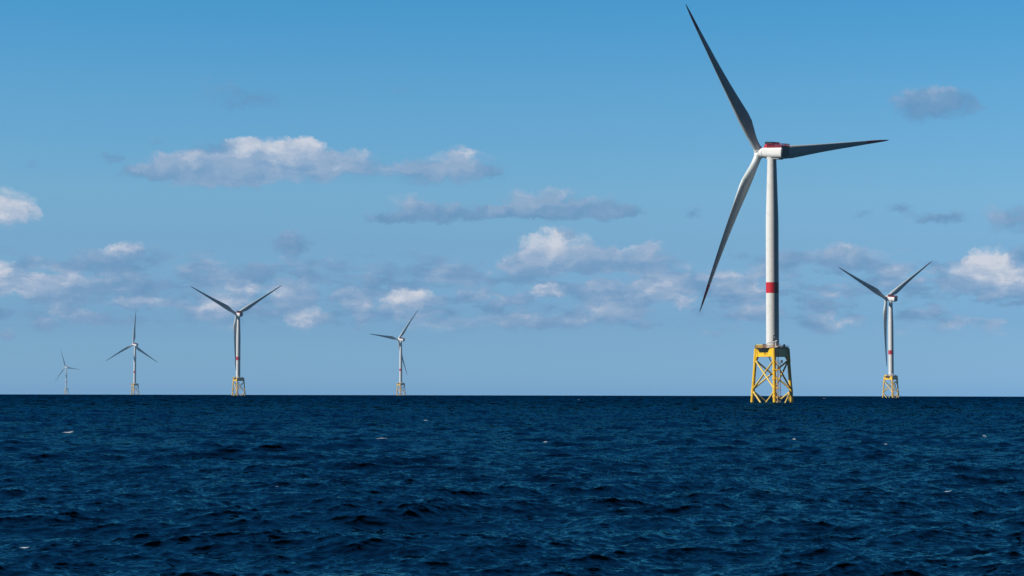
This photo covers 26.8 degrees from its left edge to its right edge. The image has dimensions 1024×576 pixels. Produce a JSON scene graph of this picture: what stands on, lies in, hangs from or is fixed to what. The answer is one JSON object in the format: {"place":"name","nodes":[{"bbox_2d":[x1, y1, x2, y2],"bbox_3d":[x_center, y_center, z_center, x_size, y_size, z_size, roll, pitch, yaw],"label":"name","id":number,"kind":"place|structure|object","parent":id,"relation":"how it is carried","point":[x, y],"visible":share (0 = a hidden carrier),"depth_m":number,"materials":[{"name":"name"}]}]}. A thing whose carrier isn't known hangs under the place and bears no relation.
{"place":"outdoors","nodes":[
{"label":"outdoors","id":0,"kind":"place"},
{"bbox_2d":[0,394,1023,575],"bbox_3d":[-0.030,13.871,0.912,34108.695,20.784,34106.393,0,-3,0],"label":"sea","id":1,"kind":"structure","parent":0,"point":[324,485],"depth_m":97.94,"materials":[{"name":"liquid"}]},
{"bbox_2d":[55,352,79,393],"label":"wind turbine","id":2,"kind":"object","parent":1,"relation":"in","point":[66,388],"visible":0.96,"depth_m":9348.49,"materials":[{"name":"white metal"}]},
{"bbox_2d":[106,314,156,394],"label":"wind turbine","id":3,"kind":"object","parent":1,"relation":"in","point":[135,345],"visible":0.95,"depth_m":5121.78,"materials":[{"name":"white metal"}]},
{"bbox_2d":[191,285,281,395],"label":"wind turbine","id":4,"kind":"object","parent":1,"relation":"in","point":[237,336],"visible":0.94,"depth_m":3132.96,"materials":[{"name":"white metal"}]},
{"bbox_2d":[372,310,417,394],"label":"wind turbine","id":5,"kind":"object","parent":1,"relation":"in","point":[400,339],"visible":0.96,"depth_m":4580.56,"materials":[{"name":"white metal"}]},
{"bbox_2d":[686,5,887,402],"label":"wind turbine","id":6,"kind":"object","parent":1,"relation":"in","point":[772,153],"visible":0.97,"depth_m":1019.18,"materials":[{"name":"white metal"}]},
{"bbox_2d":[839,261,931,397],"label":"wind turbine","id":7,"kind":"object","parent":1,"relation":"in","point":[891,297],"visible":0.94,"depth_m":2577.06,"materials":[{"name":"white metal"}]},
{"bbox_2d":[0,0,1023,396],"label":"sky","id":8,"kind":"structure","parent":0,"point":[551,187],"materials":[{"name":"blue"}]}
]}

